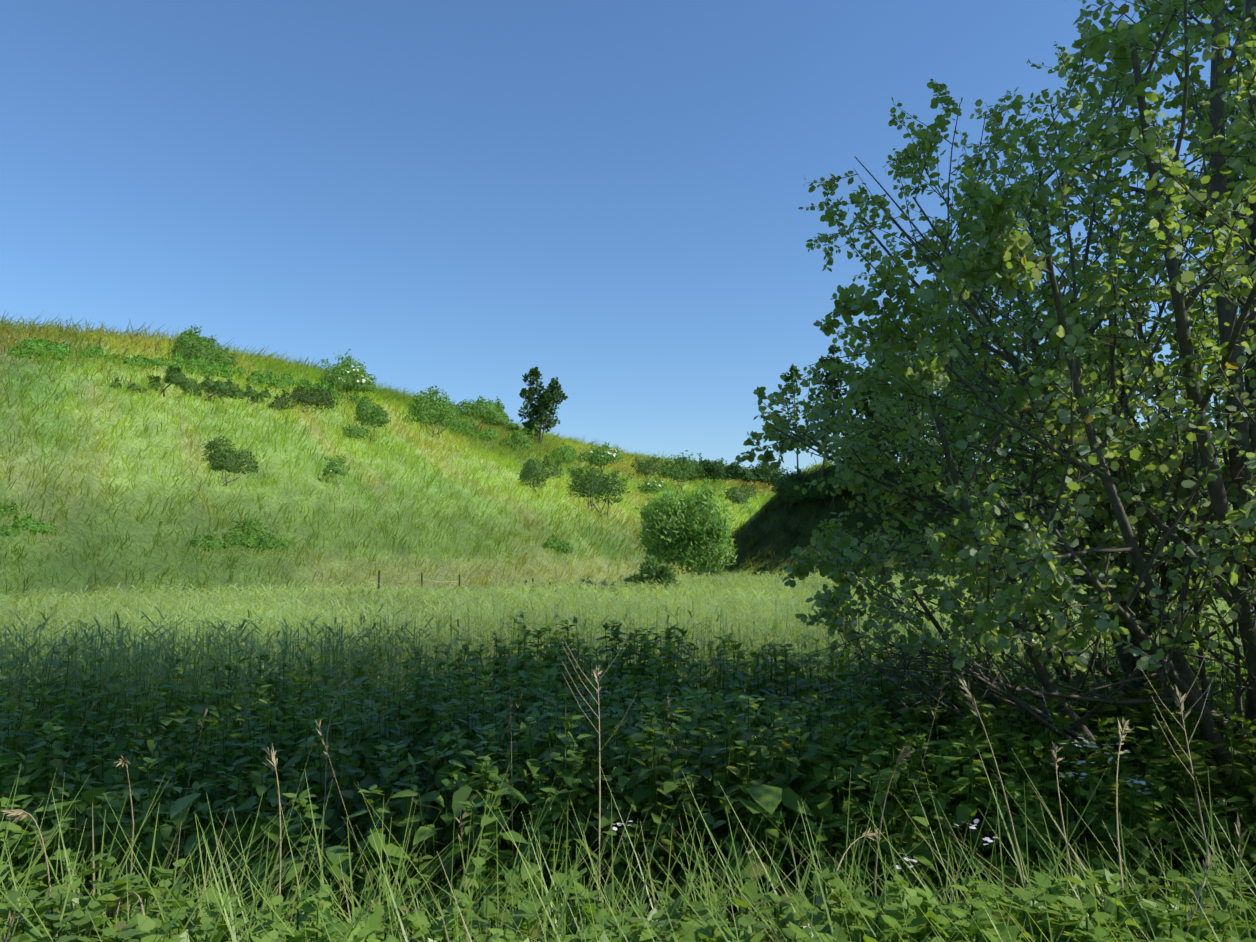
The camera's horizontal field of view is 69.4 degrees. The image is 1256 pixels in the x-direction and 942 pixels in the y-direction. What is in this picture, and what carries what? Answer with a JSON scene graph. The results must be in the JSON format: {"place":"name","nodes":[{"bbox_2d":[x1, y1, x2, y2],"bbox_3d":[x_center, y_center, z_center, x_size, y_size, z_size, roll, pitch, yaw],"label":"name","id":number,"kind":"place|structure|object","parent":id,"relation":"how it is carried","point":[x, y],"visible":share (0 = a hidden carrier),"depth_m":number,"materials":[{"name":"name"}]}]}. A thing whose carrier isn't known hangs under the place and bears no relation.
{"place":"outdoors","nodes":[
{"label":"outdoors","id":0,"kind":"place"},
{"bbox_2d":[0,332,1239,921],"bbox_3d":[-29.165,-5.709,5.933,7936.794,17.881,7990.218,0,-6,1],"label":"grassy hill","id":1,"kind":"structure","parent":0,"point":[138,538],"depth_m":41.07,"materials":[{"name":"green plant"}]},
{"bbox_2d":[0,502,19,515],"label":"bush","id":2,"kind":"object","parent":1,"relation":"on","point":[7,509],"visible":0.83,"depth_m":32.85,"materials":[{"name":"green plant"}]},
{"bbox_2d":[6,346,32,359],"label":"bush","id":3,"kind":"object","parent":1,"relation":"on","point":[25,353],"visible":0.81,"depth_m":43.49,"materials":[{"name":"green plant"}]},
{"bbox_2d":[0,514,55,537],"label":"bush","id":4,"kind":"object","parent":1,"relation":"on","point":[24,524],"visible":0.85,"depth_m":31.48,"materials":[{"name":"green plant"}]},
{"bbox_2d":[20,338,57,355],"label":"bush","id":5,"kind":"object","parent":1,"relation":"on","point":[35,346],"visible":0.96,"depth_m":43.81,"materials":[{"name":"green plant"}]},
{"bbox_2d":[37,338,62,354],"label":"bush","id":6,"kind":"object","parent":1,"relation":"on","point":[58,345],"visible":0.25,"depth_m":44.70,"materials":[{"name":"green plant"}]},
{"bbox_2d":[35,351,64,361],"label":"bush","id":7,"kind":"object","parent":1,"relation":"on","point":[58,357],"visible":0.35,"depth_m":44.99,"materials":[{"name":"green plant"}]},
{"bbox_2d":[45,341,72,356],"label":"bush","id":8,"kind":"object","parent":1,"relation":"on","point":[65,346],"visible":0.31,"depth_m":45.52,"materials":[{"name":"green plant"}]},
{"bbox_2d":[79,345,123,359],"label":"bush","id":9,"kind":"object","parent":1,"relation":"on","point":[92,353],"visible":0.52,"depth_m":46.72,"materials":[{"name":"green plant"}]},
{"bbox_2d":[110,378,147,394],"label":"hill bush","id":10,"kind":"object","parent":1,"relation":"on","point":[132,385],"visible":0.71,"depth_m":44.40,"materials":[{"name":"green plant"}]},
{"bbox_2d":[109,356,149,365],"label":"bush","id":11,"kind":"object","parent":1,"relation":"on","point":[146,362],"visible":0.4,"depth_m":47.64,"materials":[{"name":"green plant"}]},
{"bbox_2d":[123,354,177,370],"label":"bush","id":12,"kind":"object","parent":1,"relation":"on","point":[157,362],"visible":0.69,"depth_m":47.79,"materials":[{"name":"green plant"}]},
{"bbox_2d":[147,364,201,398],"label":"hill bush","id":13,"kind":"object","parent":1,"relation":"on","point":[175,375],"visible":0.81,"depth_m":45.78,"materials":[{"name":"green plant"}]},
{"bbox_2d":[163,358,186,368],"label":"bush","id":14,"kind":"object","parent":1,"relation":"on","point":[181,364],"visible":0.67,"depth_m":49.61,"materials":[{"name":"green plant"}]},
{"bbox_2d":[170,352,204,368],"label":"bush","id":15,"kind":"object","parent":1,"relation":"on","point":[176,357],"visible":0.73,"depth_m":49.99,"materials":[{"name":"green plant"}]},
{"bbox_2d":[168,325,223,362],"bbox_3d":[-24.583,-6.737,51.493,3.321,3.026,3.308,0,-6,1],"label":"hill bush","id":16,"kind":"object","parent":1,"relation":"on","point":[188,346],"visible":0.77,"depth_m":50.95,"materials":[{"name":"green plant"}]},
{"bbox_2d":[184,364,219,376],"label":"bush","id":17,"kind":"object","parent":1,"relation":"on","point":[192,369],"visible":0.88,"depth_m":50.08,"materials":[{"name":"green plant"}]},
{"bbox_2d":[174,375,239,403],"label":"hill bush","id":18,"kind":"object","parent":1,"relation":"on","point":[209,385],"visible":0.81,"depth_m":47.64,"materials":[{"name":"green plant"}]},
{"bbox_2d":[195,353,232,371],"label":"bush","id":19,"kind":"object","parent":1,"relation":"on","point":[219,366],"visible":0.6,"depth_m":50.84,"materials":[{"name":"green plant"}]},
{"bbox_2d":[201,369,230,378],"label":"bush","id":20,"kind":"object","parent":1,"relation":"on","point":[224,373],"visible":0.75,"depth_m":50.53,"materials":[{"name":"green plant"}]},
{"bbox_2d":[188,531,256,551],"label":"bush","id":21,"kind":"object","parent":1,"relation":"on","point":[209,543],"visible":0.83,"depth_m":35.58,"materials":[{"name":"green plant"}]},
{"bbox_2d":[212,346,237,365],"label":"hill bush","id":22,"kind":"object","parent":1,"relation":"on","point":[227,358],"visible":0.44,"depth_m":53.98,"materials":[{"name":"green plant"}]},
{"bbox_2d":[201,436,258,485],"bbox_3d":[-17.900,-0.468,40.668,2.403,2.406,2.518,0,-6,1],"label":"hill bush","id":23,"kind":"object","parent":1,"relation":"on","point":[227,458],"visible":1,"depth_m":40.49,"materials":[{"name":"green plant"}]},
{"bbox_2d":[229,366,246,379],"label":"bush","id":24,"kind":"object","parent":1,"relation":"on","point":[238,369],"visible":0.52,"depth_m":52.81,"materials":[{"name":"green plant"}]},
{"bbox_2d":[227,526,259,540],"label":"bush","id":25,"kind":"object","parent":1,"relation":"on","point":[238,533],"visible":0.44,"depth_m":36.59,"materials":[{"name":"green plant"}]},
{"bbox_2d":[232,515,261,530],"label":"bush","id":26,"kind":"object","parent":1,"relation":"on","point":[248,522],"visible":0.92,"depth_m":37.28,"materials":[{"name":"green plant"}]},
{"bbox_2d":[229,383,271,404],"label":"hill bush","id":27,"kind":"object","parent":1,"relation":"on","point":[250,392],"visible":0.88,"depth_m":49.27,"materials":[{"name":"green plant"}]},
{"bbox_2d":[246,373,269,387],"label":"bush","id":28,"kind":"object","parent":1,"relation":"on","point":[262,378],"visible":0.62,"depth_m":52.02,"materials":[{"name":"green plant"}]},
{"bbox_2d":[230,526,289,549],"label":"bush","id":29,"kind":"object","parent":1,"relation":"on","point":[271,543],"visible":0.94,"depth_m":35.90,"materials":[{"name":"green plant"}]},
{"bbox_2d":[251,369,282,386],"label":"bush","id":30,"kind":"object","parent":1,"relation":"on","point":[270,373],"visible":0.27,"depth_m":53.02,"materials":[{"name":"green plant"}]},
{"bbox_2d":[253,373,281,387],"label":"bush","id":31,"kind":"object","parent":1,"relation":"on","point":[276,381],"visible":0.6,"depth_m":52.96,"materials":[{"name":"green plant"}]},
{"bbox_2d":[268,394,294,412],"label":"hill bush","id":32,"kind":"object","parent":1,"relation":"on","point":[278,400],"visible":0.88,"depth_m":49.86,"materials":[{"name":"green plant"}]},
{"bbox_2d":[281,381,304,388],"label":"bush","id":33,"kind":"object","parent":1,"relation":"on","point":[292,386],"visible":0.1,"depth_m":55.49,"materials":[{"name":"green plant"}]},
{"bbox_2d":[278,378,316,390],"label":"bush","id":34,"kind":"object","parent":1,"relation":"on","point":[284,383],"visible":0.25,"depth_m":54.46,"materials":[{"name":"green plant"}]},
{"bbox_2d":[281,374,325,384],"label":"bush","id":35,"kind":"object","parent":1,"relation":"on","point":[291,380],"visible":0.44,"depth_m":54.81,"materials":[{"name":"green plant"}]},
{"bbox_2d":[280,385,338,413],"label":"hill bush","id":36,"kind":"object","parent":1,"relation":"on","point":[308,397],"visible":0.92,"depth_m":51.91,"materials":[{"name":"green plant"}]},
{"bbox_2d":[312,380,336,396],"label":"bush","id":37,"kind":"object","parent":1,"relation":"on","point":[320,383],"visible":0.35,"depth_m":54.95,"materials":[{"name":"green plant"}]},
{"bbox_2d":[323,384,340,399],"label":"bush","id":38,"kind":"object","parent":1,"relation":"on","point":[338,395],"visible":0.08,"depth_m":56.47,"materials":[{"name":"green plant"}]},
{"bbox_2d":[322,455,349,486],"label":"elder bush","id":39,"kind":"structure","parent":1,"relation":"on","point":[334,466],"depth_m":43.85,"materials":[{"name":"green plant"}]},
{"bbox_2d":[319,349,376,404],"bbox_3d":[-18.300,-6.041,59.418,3.785,3.809,3.946,0,-6,1],"label":"elder bush","id":40,"kind":"object","parent":1,"relation":"on","point":[358,380],"visible":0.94,"depth_m":58.79,"materials":[{"name":"green plant"}]},
{"bbox_2d":[339,423,370,443],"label":"hill bush","id":41,"kind":"object","parent":1,"relation":"on","point":[356,431],"visible":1,"depth_m":50.59,"materials":[{"name":"green plant"}]},
{"bbox_2d":[349,393,368,403],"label":"bush","id":42,"kind":"object","parent":1,"relation":"on","point":[353,398],"visible":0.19,"depth_m":58.94,"materials":[{"name":"green plant"}]},
{"bbox_2d":[352,394,390,441],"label":"hill bush","id":43,"kind":"object","parent":1,"relation":"on","point":[370,413],"visible":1,"depth_m":52.58,"materials":[{"name":"green plant"}]},
{"bbox_2d":[402,413,428,424],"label":"bush","id":44,"kind":"object","parent":1,"relation":"on","point":[420,419],"visible":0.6,"depth_m":59.36,"materials":[{"name":"green plant"}]},
{"bbox_2d":[406,385,461,437],"bbox_3d":[-12.928,-3.863,59.828,3.715,3.501,3.333,0,-6,1],"label":"hill bush","id":45,"kind":"object","parent":1,"relation":"on","point":[425,406],"visible":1,"depth_m":59.53,"materials":[{"name":"green plant"}]},
{"bbox_2d":[0,309,910,601],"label":"hill grass tufts","id":46,"kind":"object","parent":1,"relation":"on","point":[142,339],"visible":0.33,"depth_m":47.25,"materials":[{"name":"green plant"}]},
{"bbox_2d":[445,423,467,434],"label":"bush","id":47,"kind":"object","parent":1,"relation":"on","point":[461,427],"visible":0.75,"depth_m":63.96,"materials":[{"name":"green plant"}]},
{"bbox_2d":[452,419,475,435],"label":"hill bush","id":48,"kind":"object","parent":1,"relation":"on","point":[471,423],"visible":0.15,"depth_m":65.50,"materials":[{"name":"green plant"}]},
{"bbox_2d":[378,570,556,591],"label":"fence posts","id":49,"kind":"object","parent":1,"relation":"on","point":[450,581],"visible":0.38,"depth_m":35.75,"materials":[{"name":"brown wood"}]},
{"bbox_2d":[465,427,476,436],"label":"bush","id":50,"kind":"object","parent":1,"relation":"on","point":[470,431],"visible":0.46,"depth_m":66.08,"materials":[{"name":"green plant"}]},
{"bbox_2d":[453,396,509,435],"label":"hill bush","id":51,"kind":"object","parent":1,"relation":"on","point":[489,413],"visible":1,"depth_m":68.08,"materials":[{"name":"green plant"}]},
{"bbox_2d":[478,428,497,441],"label":"bush","id":52,"kind":"object","parent":1,"relation":"on","point":[490,434],"visible":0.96,"depth_m":66.63,"materials":[{"name":"green plant"}]},
{"bbox_2d":[497,428,533,454],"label":"hill bush","id":53,"kind":"object","parent":1,"relation":"on","point":[517,438],"visible":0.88,"depth_m":68.40,"materials":[{"name":"green plant"}]},
{"bbox_2d":[505,443,530,451],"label":"bush","id":54,"kind":"object","parent":1,"relation":"on","point":[524,446],"visible":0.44,"depth_m":69.14,"materials":[{"name":"green plant"}]},
{"bbox_2d":[506,418,540,435],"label":"hill bush","id":55,"kind":"object","parent":1,"relation":"on","point":[512,426],"visible":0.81,"depth_m":77.03,"materials":[{"name":"green plant"}]},
{"bbox_2d":[518,455,564,497],"bbox_3d":[-5.425,0.263,55.764,3.022,2.755,2.855,0,-6,1],"label":"hill bush","id":56,"kind":"object","parent":1,"relation":"on","point":[530,471],"visible":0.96,"depth_m":55.53,"materials":[{"name":"green plant"}]},
{"bbox_2d":[518,366,567,444],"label":"tree","id":57,"kind":"object","parent":1,"relation":"on","point":[547,399],"visible":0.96,"depth_m":77.33,"materials":[{"name":"green plant"}]},
{"bbox_2d":[541,534,573,553],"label":"bush","id":58,"kind":"object","parent":1,"relation":"on","point":[563,547],"visible":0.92,"depth_m":46.24,"materials":[{"name":"green plant"}]},
{"bbox_2d":[547,443,574,466],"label":"hill bush","id":59,"kind":"object","parent":1,"relation":"on","point":[564,453],"visible":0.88,"depth_m":71.39,"materials":[{"name":"green plant"}]},
{"bbox_2d":[552,446,576,457],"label":"bush","id":60,"kind":"object","parent":1,"relation":"on","point":[574,454],"visible":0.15,"depth_m":74.55,"materials":[{"name":"green plant"}]},
{"bbox_2d":[566,463,633,515],"bbox_3d":[-1.882,1.278,60.806,4.626,3.559,3.770,0,-6,1],"label":"hill bush","id":61,"kind":"object","parent":1,"relation":"on","point":[599,486],"visible":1,"depth_m":60.39,"materials":[{"name":"green plant"}]},
{"bbox_2d":[577,442,622,473],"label":"elder bush","id":62,"kind":"object","parent":1,"relation":"on","point":[606,455],"visible":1,"depth_m":76.89,"materials":[{"name":"green plant"}]},
{"bbox_2d":[0,570,1246,769],"bbox_3d":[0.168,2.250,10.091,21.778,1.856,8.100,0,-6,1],"label":"meadow grass","id":63,"kind":"structure","parent":1,"relation":"on","point":[394,653],"depth_m":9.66,"materials":[{"name":"green plant"}]},
{"bbox_2d":[2,626,1248,941],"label":"dry grass stalks","id":64,"kind":"object","parent":1,"relation":"on","point":[598,688],"visible":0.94,"depth_m":2.66,"materials":[{"name":"plant"}]},
{"bbox_2d":[0,635,1252,940],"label":"weeds","id":65,"kind":"object","parent":1,"relation":"on","point":[764,799],"visible":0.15,"depth_m":4.42,"materials":[{"name":"green plant"}]},
{"bbox_2d":[0,612,1255,941],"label":"nettles","id":66,"kind":"object","parent":1,"relation":"on","point":[714,760],"visible":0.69,"depth_m":4.49,"materials":[{"name":"green plant"}]},
{"bbox_2d":[621,572,645,593],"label":"bush","id":67,"kind":"object","parent":1,"relation":"on","point":[634,577],"visible":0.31,"depth_m":35.53,"materials":[{"name":"green plant"}]},
{"bbox_2d":[631,454,662,481],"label":"hill bush","id":68,"kind":"object","parent":1,"relation":"on","point":[649,467],"visible":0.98,"depth_m":83.89,"materials":[{"name":"green plant"}]},
{"bbox_2d":[637,477,668,497],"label":"elder bush","id":69,"kind":"object","parent":1,"relation":"on","point":[645,487],"visible":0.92,"depth_m":76.16,"materials":[{"name":"green plant"}]},
{"bbox_2d":[638,554,677,590],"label":"bush","id":70,"kind":"object","parent":1,"relation":"on","point":[657,571],"visible":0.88,"depth_m":34.39,"materials":[{"name":"green plant"}]},
{"bbox_2d":[658,450,699,491],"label":"hill bush","id":71,"kind":"object","parent":1,"relation":"on","point":[681,466],"visible":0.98,"depth_m":88.42,"materials":[{"name":"green plant"}]},
{"bbox_2d":[634,476,737,577],"bbox_3d":[2.296,2.298,36.881,4.298,4.061,4.268,0,-6,1],"label":"willow shrub","id":72,"kind":"object","parent":1,"relation":"on","point":[689,529],"visible":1,"depth_m":35.88,"materials":[{"name":"green plant"}]},
{"bbox_2d":[690,460,703,479],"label":"treeline bush","id":73,"kind":"object","parent":1,"relation":"on","point":[699,470],"visible":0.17,"depth_m":96.92,"materials":[{"name":"green plant"}]},
{"bbox_2d":[697,452,726,479],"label":"treeline bush","id":74,"kind":"object","parent":1,"relation":"on","point":[706,466],"visible":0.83,"depth_m":101.66,"materials":[{"name":"green plant"}]},
{"bbox_2d":[711,457,754,480],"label":"treeline bush","id":75,"kind":"object","parent":1,"relation":"on","point":[734,470],"visible":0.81,"depth_m":110.28,"materials":[{"name":"green plant"}]},
{"bbox_2d":[724,483,756,511],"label":"hill bush","id":76,"kind":"object","parent":1,"relation":"on","point":[737,495],"visible":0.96,"depth_m":95.97,"materials":[{"name":"green plant"}]},
{"bbox_2d":[737,461,774,482],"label":"treeline bush","id":77,"kind":"object","parent":1,"relation":"on","point":[757,471],"visible":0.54,"depth_m":116.86,"materials":[{"name":"green plant"}]},
{"bbox_2d":[760,465,782,486],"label":"treeline bush","id":78,"kind":"object","parent":1,"relation":"on","point":[775,471],"visible":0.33,"depth_m":123.83,"materials":[{"name":"green plant"}]},
{"bbox_2d":[767,473,811,511],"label":"spur bush","id":79,"kind":"object","parent":1,"relation":"on","point":[791,493],"visible":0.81,"depth_m":65.72,"materials":[{"name":"green plant"}]},
{"bbox_2d":[774,364,813,490],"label":"tree","id":80,"kind":"object","parent":1,"relation":"on","point":[794,371],"visible":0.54,"depth_m":67.96,"materials":[{"name":"green plant"}]},
{"bbox_2d":[778,465,809,486],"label":"treeline bush","id":81,"kind":"object","parent":1,"relation":"on","point":[799,474],"visible":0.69,"depth_m":67.05,"materials":[{"name":"green plant"}]},
{"bbox_2d":[802,468,847,508],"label":"spur bush","id":82,"kind":"object","parent":1,"relation":"on","point":[812,490],"visible":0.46,"depth_m":64.55,"materials":[{"name":"green plant"}]},
{"bbox_2d":[806,344,846,496],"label":"tree","id":83,"kind":"object","parent":1,"relation":"on","point":[832,348],"visible":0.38,"depth_m":65.71,"materials":[{"name":"green plant"}]},
{"bbox_2d":[807,355,853,490],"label":"tree","id":84,"kind":"object","parent":1,"relation":"on","point":[822,359],"visible":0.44,"depth_m":65.88,"materials":[{"name":"green plant"}]},
{"bbox_2d":[839,420,885,512],"bbox_3d":[16.533,-0.370,64.248,3.590,6.764,5.572,-1,-6,11],"label":"tree","id":85,"kind":"object","parent":1,"relation":"on","point":[844,433],"visible":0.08,"depth_m":63.78,"materials":[{"name":"green plant"}]},
{"bbox_2d":[858,361,882,423],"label":"tree","id":86,"kind":"object","parent":1,"relation":"on","point":[861,376],"visible":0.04,"depth_m":65.53,"materials":[{"name":"green plant"}]},
{"bbox_2d":[836,351,913,472],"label":"tree","id":87,"kind":"object","parent":1,"relation":"on","point":[869,392],"visible":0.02,"depth_m":65.75,"materials":[{"name":"green plant"}]},
{"bbox_2d":[612,687,1153,915],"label":"wildflowers","id":88,"kind":"object","parent":1,"relation":"on","point":[977,820],"visible":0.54,"depth_m":3.99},
{"bbox_2d":[862,401,921,510],"bbox_3d":[18.895,-0.812,63.575,5.028,8.671,5.439,-4,-7,39],"label":"tree","id":89,"kind":"object","parent":1,"relation":"on","point":[878,435],"visible":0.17,"depth_m":63.01,"materials":[{"name":"green plant"}]},
{"bbox_2d":[895,354,927,492],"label":"tree","id":90,"kind":"object","parent":1,"relation":"on","point":[911,358],"visible":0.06,"depth_m":65.34,"materials":[{"name":"green plant"}]},
{"bbox_2d":[882,331,999,473],"bbox_3d":[22.645,-4.096,64.966,8.468,12.133,7.012,-2,-6,24],"label":"tree","id":91,"kind":"object","parent":1,"relation":"on","point":[931,421],"visible":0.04,"depth_m":64.15,"materials":[{"name":"green plant"}]},
{"bbox_2d":[900,386,1012,542],"bbox_3d":[21.976,-0.415,60.570,7.360,11.246,5.853,4,-7,-36],"label":"tree","id":92,"kind":"object","parent":1,"relation":"on","point":[957,419],"visible":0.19,"depth_m":60.34,"materials":[{"name":"green plant"}]},
{"bbox_2d":[735,0,1255,881],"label":"tree","id":93,"kind":"object","parent":1,"relation":"on","point":[1079,542],"visible":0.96,"depth_m":4.79,"materials":[{"name":"green plant"}]},
{"bbox_2d":[963,354,1031,497],"bbox_3d":[26.468,-3.193,63.762,6.327,10.750,7.491,0,-6,1],"label":"tree","id":94,"kind":"object","parent":1,"relation":"on","point":[997,366],"visible":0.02,"depth_m":64.05,"materials":[{"name":"green plant"}]},
{"bbox_2d":[980,384,1057,527],"bbox_3d":[26.909,-0.587,59.134,7.181,11.713,7.543,0,-6,1],"label":"tree","id":95,"kind":"object","parent":1,"relation":"on","point":[1005,475],"visible":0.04,"depth_m":58.55,"materials":[{"name":"green plant"}]},
{"bbox_2d":[1024,475,1064,503],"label":"spur bush","id":96,"kind":"object","parent":1,"relation":"on","point":[1047,488],"visible":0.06,"depth_m":59.65,"materials":[{"name":"green plant"}]},
{"bbox_2d":[1081,345,1147,488],"bbox_3d":[32.036,-3.699,62.274,7.108,10.908,7.268,0,-6,1],"label":"tree","id":97,"kind":"object","parent":1,"relation":"on","point":[1105,363],"visible":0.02,"depth_m":60.70,"materials":[{"name":"green plant"}]},
{"bbox_2d":[0,0,1246,473],"label":"sky","id":98,"kind":"structure","parent":0,"point":[462,198],"materials":[{"name":"blue"}]},
{"bbox_2d":[0,649,1255,941],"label":"verge grass","id":99,"kind":"structure","parent":0,"point":[340,913],"depth_m":2.42,"materials":[{"name":"green plant"}]},
{"bbox_2d":[862,468,918,504],"bbox_3d":[18.595,0.879,64.204,3.531,3.498,4.403,0,-6,1],"label":"spur bush","id":100,"kind":"object","parent":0,"point":[891,475],"visible":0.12,"depth_m":63.14,"materials":[{"name":"green plant"}]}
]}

